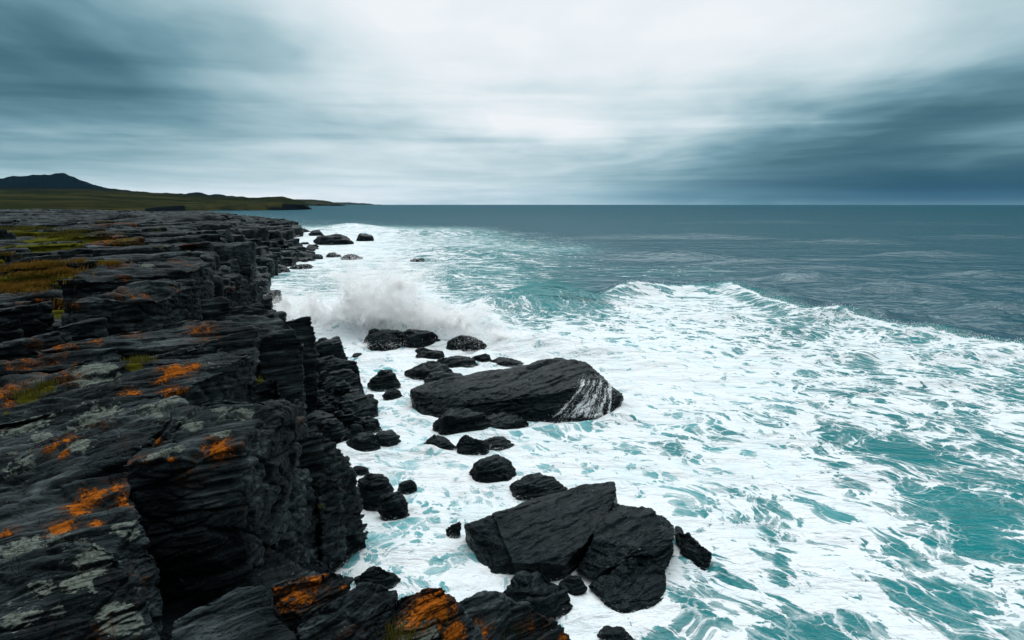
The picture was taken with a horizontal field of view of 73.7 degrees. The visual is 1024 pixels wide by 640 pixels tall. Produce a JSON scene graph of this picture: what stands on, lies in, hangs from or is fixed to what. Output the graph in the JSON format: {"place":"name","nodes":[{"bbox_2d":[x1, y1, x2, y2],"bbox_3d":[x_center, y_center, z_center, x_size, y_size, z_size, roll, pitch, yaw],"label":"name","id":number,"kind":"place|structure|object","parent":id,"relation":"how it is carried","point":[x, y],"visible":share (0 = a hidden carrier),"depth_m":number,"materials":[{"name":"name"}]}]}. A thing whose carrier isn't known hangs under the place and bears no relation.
{"place":"outdoors","nodes":[
{"label":"outdoors","id":0,"kind":"place"},
{"bbox_2d":[0,173,243,196],"bbox_3d":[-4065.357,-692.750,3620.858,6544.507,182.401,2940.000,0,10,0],"label":"hills","id":1,"kind":"structure","parent":0,"point":[59,180],"depth_m":3498.31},
{"bbox_2d":[0,187,311,211],"bbox_3d":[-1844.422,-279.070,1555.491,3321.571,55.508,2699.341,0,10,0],"label":"heath","id":2,"kind":"object","parent":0,"point":[29,198],"visible":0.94,"depth_m":1078.75,"materials":[{"name":"plant"}]},
{"bbox_2d":[0,209,391,639],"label":"rocky shore","id":3,"kind":"structure","parent":0,"point":[275,569],"depth_m":9.86,"materials":[{"name":"stone"}]},
{"bbox_2d":[0,318,24,342],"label":"rock slab","id":4,"kind":"object","parent":3,"relation":"on","point":[10,330],"visible":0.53,"depth_m":17.66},
{"bbox_2d":[0,300,53,336],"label":"rock slab","id":5,"kind":"object","parent":3,"relation":"on","point":[36,319],"visible":0.72,"depth_m":19.21,"materials":[{"name":"stone"}]},
{"bbox_2d":[0,331,71,360],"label":"rock slab","id":6,"kind":"object","parent":3,"relation":"on","point":[20,348],"visible":0.35,"depth_m":15.47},
{"bbox_2d":[25,310,64,337],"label":"shore ledges","id":7,"kind":"object","parent":3,"relation":"on","point":[56,324],"visible":0.02,"depth_m":23.32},
{"bbox_2d":[0,258,96,295],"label":"grass","id":8,"kind":"structure","parent":3,"relation":"on","point":[30,285],"depth_m":29.82,"materials":[{"name":"plant"}]},
{"bbox_2d":[0,225,111,280],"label":"grass","id":9,"kind":"structure","parent":3,"relation":"on","point":[60,234],"depth_m":66.80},
{"bbox_2d":[0,348,121,376],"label":"rock slab","id":10,"kind":"object","parent":3,"relation":"on","point":[54,363],"visible":0.27,"depth_m":13.86,"materials":[{"name":"stone"}]},
{"bbox_2d":[1,220,133,313],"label":"grass","id":11,"kind":"structure","parent":3,"relation":"on","point":[110,263],"depth_m":25.88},
{"bbox_2d":[0,542,160,639],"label":"rock slab","id":12,"kind":"object","parent":3,"relation":"on","point":[80,591],"visible":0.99,"depth_m":6.65,"materials":[{"name":"stone"}]},
{"bbox_2d":[0,473,162,633],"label":"rock slab","id":13,"kind":"object","parent":3,"relation":"on","point":[100,512],"visible":0.51,"depth_m":7.66,"materials":[{"name":"stone"}]},
{"bbox_2d":[57,318,108,340],"bbox_3d":[-11.018,0.402,17.544,1.135,0.857,0.846,-5,11,-25],"label":"rock slab","id":14,"kind":"object","parent":3,"relation":"on","point":[94,328],"visible":0.52,"depth_m":17.47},
{"bbox_2d":[0,393,188,507],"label":"rock slab","id":15,"kind":"object","parent":3,"relation":"on","point":[56,448],"visible":0.48,"depth_m":9.70,"materials":[{"name":"stone"}]},
{"bbox_2d":[0,236,253,310],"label":"shore crags","id":16,"kind":"structure","parent":3,"relation":"on","point":[93,253],"depth_m":39.51,"materials":[{"name":"stone"}]},
{"bbox_2d":[0,353,254,423],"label":"rock slab","id":17,"kind":"object","parent":3,"relation":"on","point":[200,381],"visible":0.52,"depth_m":13.19,"materials":[{"name":"stone"}]},
{"bbox_2d":[3,376,72,399],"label":"grass","id":18,"kind":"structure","parent":17,"relation":"on","point":[30,392],"depth_m":12.69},
{"bbox_2d":[123,353,163,364],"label":"grass","id":19,"kind":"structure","parent":17,"relation":"on","point":[136,359],"depth_m":13.70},
{"bbox_2d":[0,218,256,275],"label":"shore crags","id":20,"kind":"structure","parent":3,"relation":"on","point":[241,250],"depth_m":65.97,"materials":[{"name":"stone"}]},
{"bbox_2d":[61,279,202,336],"bbox_3d":[-11.091,-0.199,20.301,1.557,1.873,4.770,2,10,14],"label":"rock slab","id":21,"kind":"object","parent":3,"relation":"on","point":[136,306],"visible":0.62,"depth_m":19.97,"materials":[{"name":"stone"}]},
{"bbox_2d":[57,256,214,307],"bbox_3d":[-13.889,-1.280,26.406,2.678,1.962,7.454,3,10,15],"label":"rock slab","id":22,"kind":"object","parent":3,"relation":"on","point":[198,271],"visible":0.57,"depth_m":25.51,"materials":[{"name":"stone"}]},
{"bbox_2d":[0,209,280,244],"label":"shore point","id":23,"kind":"structure","parent":3,"relation":"attached to","point":[146,216],"depth_m":126.04,"materials":[{"name":"stone"}]},
{"bbox_2d":[36,319,259,382],"bbox_3d":[-8.363,0.963,16.136,4.615,1.637,1.272,-9,13,-42],"label":"rock slab","id":24,"kind":"object","parent":3,"relation":"on","point":[231,336],"visible":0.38,"depth_m":16.29,"materials":[{"name":"stone"}]},
{"bbox_2d":[138,339,226,359],"bbox_3d":[-7.125,1.105,14.912,1.827,1.178,0.432,-7,12,-37],"label":"rock slab","id":25,"kind":"object","parent":3,"relation":"on","point":[211,348],"visible":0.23,"depth_m":14.98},
{"bbox_2d":[123,399,301,598],"bbox_3d":[-4.227,2.437,9.969,1.557,2.310,2.842,0,10,0],"label":"rock block","id":26,"kind":"object","parent":3,"relation":"on","point":[211,496],"visible":0.95,"depth_m":9.03,"materials":[{"name":"stone"}]},
{"bbox_2d":[201,297,231,320],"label":"cliff block","id":27,"kind":"structure","parent":3,"relation":"on","point":[216,308],"depth_m":26.69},
{"bbox_2d":[171,585,296,639],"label":"rock","id":28,"kind":"object","parent":3,"relation":"on","point":[246,613],"visible":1,"depth_m":7.27,"materials":[{"name":"stone"}]},
{"bbox_2d":[192,248,286,321],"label":"shore steps","id":29,"kind":"structure","parent":3,"relation":"on","point":[233,265],"depth_m":45.88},
{"bbox_2d":[226,283,263,310],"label":"cliff block","id":30,"kind":"structure","parent":3,"relation":"on","point":[245,295],"depth_m":32.88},
{"bbox_2d":[186,210,305,251],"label":"shore point","id":31,"kind":"structure","parent":3,"relation":"attached to","point":[279,230],"depth_m":173.34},
{"bbox_2d":[230,303,274,401],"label":"cliff block","id":32,"kind":"structure","parent":3,"relation":"on","point":[258,309],"depth_m":28.45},
{"bbox_2d":[223,314,295,375],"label":"cliff block","id":33,"kind":"structure","parent":3,"relation":"on","point":[263,325],"depth_m":24.34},
{"bbox_2d":[226,228,300,303],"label":"shore steps","id":34,"kind":"structure","parent":3,"relation":"on","point":[266,270],"depth_m":87.49,"materials":[{"name":"stone"}]},
{"bbox_2d":[255,375,284,401],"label":"cliff block","id":35,"kind":"structure","parent":3,"relation":"on","point":[266,389],"depth_m":18.47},
{"bbox_2d":[256,329,308,435],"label":"cliff block","id":36,"kind":"structure","parent":3,"relation":"on","point":[280,357],"depth_m":23.43,"materials":[{"name":"stone"}]},
{"bbox_2d":[270,467,319,558],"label":"cliff block","id":37,"kind":"structure","parent":3,"relation":"on","point":[301,529],"depth_m":15.31,"materials":[{"name":"stone"}]},
{"bbox_2d":[293,399,306,437],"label":"cliff block","id":38,"kind":"structure","parent":3,"relation":"on","point":[301,432],"depth_m":18.68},
{"bbox_2d":[284,316,319,411],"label":"cliff block","id":39,"kind":"structure","parent":3,"relation":"on","point":[304,330],"depth_m":27.54,"materials":[{"name":"stone"}]},
{"bbox_2d":[275,538,330,573],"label":"cliff block","id":40,"kind":"structure","parent":3,"relation":"on","point":[297,554],"depth_m":14.38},
{"bbox_2d":[271,571,353,639],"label":"rock","id":41,"kind":"object","parent":3,"relation":"on","point":[297,602],"visible":0.55,"depth_m":8.37,"materials":[{"name":"stone"}]},
{"bbox_2d":[306,389,322,413],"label":"boulder","id":42,"kind":"object","parent":3,"relation":"on","point":[319,397],"visible":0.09,"depth_m":28.80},
{"bbox_2d":[305,410,333,435],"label":"boulder","id":43,"kind":"object","parent":3,"relation":"on","point":[314,418],"visible":0.29,"depth_m":26.66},
{"bbox_2d":[314,337,326,345],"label":"boulder","id":44,"kind":"object","parent":3,"relation":"on","point":[320,340],"visible":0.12,"depth_m":42.44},
{"bbox_2d":[315,358,326,378],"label":"boulder","id":45,"kind":"object","parent":3,"relation":"on","point":[320,366],"visible":0.13,"depth_m":35.06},
{"bbox_2d":[317,370,327,386],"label":"boulder","id":46,"kind":"object","parent":3,"relation":"on","point":[323,376],"visible":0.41,"depth_m":33.13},
{"bbox_2d":[317,419,330,431],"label":"boulder","id":47,"kind":"object","parent":3,"relation":"on","point":[321,424],"visible":0.14,"depth_m":26.13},
{"bbox_2d":[320,390,327,396],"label":"boulder","id":48,"kind":"object","parent":3,"relation":"on","point":[323,393],"visible":0.07,"depth_m":31.15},
{"bbox_2d":[316,399,334,413],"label":"boulder","id":49,"kind":"object","parent":3,"relation":"on","point":[325,406],"visible":0.39,"depth_m":28.21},
{"bbox_2d":[295,432,363,560],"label":"cliff block","id":50,"kind":"structure","parent":3,"relation":"on","point":[321,456],"depth_m":16.82,"materials":[{"name":"stone"}]},
{"bbox_2d":[315,476,347,570],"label":"cliff block","id":51,"kind":"structure","parent":50,"relation":"attached to","point":[330,507],"depth_m":16.64,"materials":[{"name":"stone"}]},
{"bbox_2d":[315,336,347,359],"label":"boulder","id":52,"kind":"object","parent":3,"relation":"on","point":[333,346],"visible":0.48,"depth_m":38.65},
{"bbox_2d":[323,396,339,411],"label":"boulder","id":53,"kind":"object","parent":3,"relation":"on","point":[333,401],"visible":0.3,"depth_m":28.87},
{"bbox_2d":[320,418,346,443],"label":"boulder","id":54,"kind":"object","parent":3,"relation":"on","point":[334,430],"visible":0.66,"depth_m":25.55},
{"bbox_2d":[315,355,359,375],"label":"boulder","id":55,"kind":"object","parent":3,"relation":"on","point":[333,363],"visible":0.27,"depth_m":35.38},
{"bbox_2d":[322,369,363,393],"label":"boulder","id":56,"kind":"object","parent":3,"relation":"on","point":[351,378],"visible":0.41,"depth_m":32.48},
{"bbox_2d":[297,582,397,639],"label":"rock","id":57,"kind":"object","parent":3,"relation":"on","point":[363,611],"visible":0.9,"depth_m":8.21,"materials":[{"name":"stone"}]},
{"bbox_2d":[327,493,368,572],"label":"cliff block","id":58,"kind":"structure","parent":3,"relation":"on","point":[356,537],"depth_m":17.62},
{"bbox_2d":[338,400,359,415],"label":"boulder","id":59,"kind":"object","parent":3,"relation":"on","point":[351,404],"visible":0.35,"depth_m":28.41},
{"bbox_2d":[333,389,366,401],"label":"boulder","id":60,"kind":"object","parent":3,"relation":"on","point":[358,394],"visible":0.24,"depth_m":29.90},
{"bbox_2d":[340,393,354,401],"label":"boulder","id":61,"kind":"object","parent":60,"relation":"on","point":[347,396],"visible":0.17,"depth_m":29.69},
{"bbox_2d":[349,415,362,424],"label":"boulder","id":62,"kind":"object","parent":3,"relation":"on","point":[357,420],"visible":0.47,"depth_m":27.33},
{"bbox_2d":[349,424,363,435],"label":"boulder","id":63,"kind":"object","parent":3,"relation":"on","point":[356,429],"visible":0.44,"depth_m":26.65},
{"bbox_2d":[352,353,361,357],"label":"rock","id":64,"kind":"object","parent":3,"relation":"on","point":[354,355],"visible":0.27,"depth_m":40.25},
{"bbox_2d":[355,394,378,416],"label":"boulder","id":65,"kind":"object","parent":3,"relation":"on","point":[368,406],"visible":0.56,"depth_m":29.43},
{"bbox_2d":[346,430,400,451],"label":"rock","id":66,"kind":"object","parent":3,"relation":"on","point":[365,442],"visible":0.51,"depth_m":25.39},
{"bbox_2d":[354,566,400,588],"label":"rock","id":67,"kind":"object","parent":3,"relation":"on","point":[375,575],"visible":0.49,"depth_m":16.27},
{"bbox_2d":[367,369,400,391],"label":"rock","id":68,"kind":"object","parent":3,"relation":"on","point":[385,380],"visible":0.59,"depth_m":33.61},
{"bbox_2d":[382,388,403,400],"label":"rock","id":69,"kind":"object","parent":3,"relation":"on","point":[391,394],"visible":0.51,"depth_m":31.82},
{"bbox_2d":[363,328,440,350],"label":"rock","id":70,"kind":"object","parent":3,"relation":"on","point":[382,339],"visible":0.61,"depth_m":43.01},
{"bbox_2d":[415,347,444,358],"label":"rock","id":71,"kind":"object","parent":3,"relation":"on","point":[423,352],"visible":0.51,"depth_m":40.38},
{"bbox_2d":[393,588,481,639],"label":"rock","id":72,"kind":"object","parent":3,"relation":"on","point":[437,609],"visible":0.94,"depth_m":8.75,"materials":[{"name":"stone"}]},
{"bbox_2d":[370,612,447,639],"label":"grass","id":73,"kind":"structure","parent":72,"relation":"on","point":[396,632],"depth_m":8.38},
{"bbox_2d":[424,370,462,383],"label":"rock","id":74,"kind":"object","parent":3,"relation":"on","point":[436,375],"visible":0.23,"depth_m":34.64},
{"bbox_2d":[446,521,461,537],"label":"rock","id":75,"kind":"object","parent":3,"relation":"on","point":[452,530],"visible":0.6,"depth_m":18.77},
{"bbox_2d":[446,335,486,352],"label":"rock","id":76,"kind":"object","parent":3,"relation":"on","point":[473,345],"visible":0.63,"depth_m":42.54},
{"bbox_2d":[432,408,528,435],"bbox_3d":[-1.298,4.247,27.826,3.924,1.504,1.792,-3,10,-18],"label":"rock","id":77,"kind":"object","parent":3,"relation":"on","point":[451,421],"visible":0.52,"depth_m":27.20,"materials":[{"name":"stone"}]},
{"bbox_2d":[472,353,490,361],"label":"rock","id":78,"kind":"object","parent":3,"relation":"on","point":[485,357],"visible":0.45,"depth_m":39.38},
{"bbox_2d":[456,435,514,454],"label":"rock","id":79,"kind":"object","parent":3,"relation":"on","point":[466,445],"visible":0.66,"depth_m":25.09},
{"bbox_2d":[469,454,516,482],"bbox_3d":[-0.647,5.211,22.644,1.425,1.350,1.408,-9,13,-42],"label":"rock","id":80,"kind":"object","parent":3,"relation":"on","point":[494,468],"visible":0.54,"depth_m":22.34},
{"bbox_2d":[459,590,570,639],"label":"rock","id":81,"kind":"object","parent":3,"relation":"on","point":[493,615],"visible":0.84,"depth_m":10.12,"materials":[{"name":"stone"}]},
{"bbox_2d":[410,357,623,422],"bbox_3d":[0.131,3.256,31.453,9.924,2.459,6.632,0,10,0],"label":"rock wedge","id":82,"kind":"object","parent":3,"relation":"on","point":[543,390],"visible":0.77,"depth_m":29.51,"materials":[{"name":"stone"}]},
{"bbox_2d":[554,379,611,417],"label":"running water","id":83,"kind":"structure","parent":82,"relation":"on","point":[586,409],"depth_m":28.96,"materials":[{"name":"white liquid"}]},
{"bbox_2d":[556,375,614,419],"bbox_3d":[3.327,3.388,31.230,2.973,2.480,6.120,1,10,8],"label":"runoff spray","id":84,"kind":"object","parent":83,"relation":"on","point":[594,392],"visible":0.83,"depth_m":29.24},
{"bbox_2d":[502,570,572,619],"bbox_3d":[0.504,6.413,15.357,1.601,1.347,1.153,-4,10,-24],"label":"rock","id":85,"kind":"object","parent":3,"relation":"on","point":[541,593],"visible":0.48,"depth_m":15.20,"materials":[{"name":"stone"}]},
{"bbox_2d":[509,472,567,500],"bbox_3d":[0.753,5.428,21.697,1.651,1.168,1.931,-5,11,-25],"label":"rock","id":86,"kind":"object","parent":3,"relation":"on","point":[530,486],"visible":0.62,"depth_m":21.23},
{"bbox_2d":[464,481,617,581],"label":"tilted slab","id":87,"kind":"structure","parent":3,"relation":"on","point":[549,537],"depth_m":17.47,"materials":[{"name":"stone"}]},
{"bbox_2d":[558,575,586,595],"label":"rock","id":88,"kind":"object","parent":3,"relation":"on","point":[575,585],"visible":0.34,"depth_m":15.87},
{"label":"boulder","id":89,"kind":"object","parent":3,"relation":"on","visible":0},
{"bbox_2d":[334,408,354,428],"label":"boulder","id":90,"kind":"object","parent":89,"relation":"on","point":[345,416],"visible":0.56,"depth_m":27.08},
{"bbox_2d":[295,199,344,205],"bbox_3d":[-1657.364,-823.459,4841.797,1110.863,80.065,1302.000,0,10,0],"label":"headland","id":91,"kind":"structure","parent":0,"point":[309,202],"depth_m":4548.10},
{"bbox_2d":[334,202,380,204],"bbox_3d":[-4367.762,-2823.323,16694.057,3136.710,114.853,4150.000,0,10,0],"label":"distant hills","id":92,"kind":"structure","parent":0,"point":[346,203],"depth_m":16201.13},
{"bbox_2d":[0,0,1023,204],"label":"sky","id":93,"kind":"structure","parent":0,"point":[383,102],"materials":[{"name":"grey"}]},
{"bbox_2d":[208,205,1023,639],"bbox_3d":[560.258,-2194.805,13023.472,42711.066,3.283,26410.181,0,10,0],"label":"sea","id":94,"kind":"structure","parent":0,"point":[816,467],"depth_m":31.85,"materials":[{"name":"liquid"}]},
{"bbox_2d":[279,268,289,271],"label":"skerry","id":95,"kind":"structure","parent":94,"relation":"in","point":[284,269],"depth_m":91.98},
{"bbox_2d":[289,264,312,268],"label":"skerry","id":96,"kind":"structure","parent":94,"relation":"in","point":[307,266],"depth_m":96.41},
{"bbox_2d":[299,251,312,256],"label":"skerry","id":97,"kind":"structure","parent":94,"relation":"in","point":[305,254],"depth_m":114.82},
{"bbox_2d":[308,230,322,235],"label":"skerry","id":98,"kind":"structure","parent":94,"relation":"in","point":[316,233],"depth_m":197.78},
{"bbox_2d":[311,254,322,258],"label":"skerry","id":99,"kind":"structure","parent":94,"relation":"in","point":[317,256],"depth_m":113.46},
{"bbox_2d":[313,234,353,244],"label":"skerry","id":100,"kind":"structure","parent":94,"relation":"in","point":[336,239],"depth_m":154.38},
{"bbox_2d":[326,252,341,257],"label":"skerry","id":101,"kind":"structure","parent":94,"relation":"in","point":[332,253],"depth_m":117.11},
{"bbox_2d":[340,254,362,259],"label":"skerry","id":102,"kind":"structure","parent":94,"relation":"in","point":[347,257],"depth_m":112.25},
{"bbox_2d":[353,466,369,475],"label":"rock","id":103,"kind":"object","parent":94,"relation":"in","point":[361,470],"visible":0.35,"depth_m":23.01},
{"bbox_2d":[356,233,373,240],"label":"skerry","id":104,"kind":"structure","parent":94,"relation":"in","point":[364,237],"depth_m":169.76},
{"bbox_2d":[365,420,382,432],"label":"boulder","id":105,"kind":"object","parent":94,"relation":"in","point":[374,427],"visible":0.41,"depth_m":27.32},
{"bbox_2d":[360,416,379,428],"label":"boulder","id":106,"kind":"object","parent":105,"relation":"on","point":[371,419],"visible":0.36,"depth_m":27.72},
{"bbox_2d":[357,473,409,520],"bbox_3d":[-3.881,5.455,20.306,1.165,1.597,1.794,-6,11,-33],"label":"rock","id":107,"kind":"object","parent":94,"relation":"in","point":[381,497],"visible":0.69,"depth_m":20.25,"materials":[{"name":"stone"}]},
{"bbox_2d":[397,480,416,494],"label":"rock","id":108,"kind":"object","parent":94,"relation":"in","point":[406,487],"visible":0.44,"depth_m":21.51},
{"bbox_2d":[410,258,425,261],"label":"skerry","id":109,"kind":"structure","parent":94,"relation":"in","point":[416,260],"depth_m":108.01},
{"bbox_2d":[424,434,456,449],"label":"rock","id":110,"kind":"object","parent":94,"relation":"in","point":[441,442],"visible":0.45,"depth_m":25.21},
{"bbox_2d":[404,355,478,379],"bbox_3d":[-3.814,2.682,37.436,2.319,1.426,4.662,6,11,30],"label":"rock","id":111,"kind":"object","parent":94,"relation":"in","point":[421,371],"visible":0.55,"depth_m":36.23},
{"bbox_2d":[265,241,667,362],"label":"wave splash","id":112,"kind":"object","parent":94,"relation":"on","point":[353,303],"visible":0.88,"depth_m":46.60,"materials":[{"name":"liquid"}]},
{"bbox_2d":[490,357,523,366],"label":"rock","id":113,"kind":"object","parent":94,"relation":"in","point":[505,362],"visible":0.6,"depth_m":38.88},
{"bbox_2d":[597,625,634,639],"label":"rock","id":114,"kind":"object","parent":94,"relation":"in","point":[607,632],"visible":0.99,"depth_m":14.25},
{"bbox_2d":[576,503,674,613],"bbox_3d":[3.039,6.001,17.267,2.289,1.811,4.692,4,10,21],"label":"rock","id":115,"kind":"object","parent":94,"relation":"in","point":[626,559],"visible":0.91,"depth_m":16.49,"materials":[{"name":"stone"}]},
{"bbox_2d":[674,526,711,570],"bbox_3d":[4.612,6.056,17.882,0.808,1.144,2.004,-4,10,-23],"label":"rock","id":116,"kind":"object","parent":94,"relation":"in","point":[693,550],"visible":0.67,"depth_m":17.38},
{"bbox_2d":[600,277,1023,345],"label":"crest spray","id":117,"kind":"object","parent":94,"relation":"on","point":[856,313],"visible":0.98,"depth_m":50.27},
{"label":"boulder","id":118,"kind":"object","parent":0,"visible":0},
{"bbox_2d":[328,380,350,396],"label":"boulder","id":119,"kind":"object","parent":118,"relation":"on","point":[341,388],"visible":0.39,"depth_m":30.04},
{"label":"boulder","id":120,"kind":"object","parent":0,"visible":0},
{"bbox_2d":[342,428,353,440],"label":"boulder","id":121,"kind":"object","parent":120,"relation":"on","point":[349,436],"visible":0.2,"depth_m":26.43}
]}

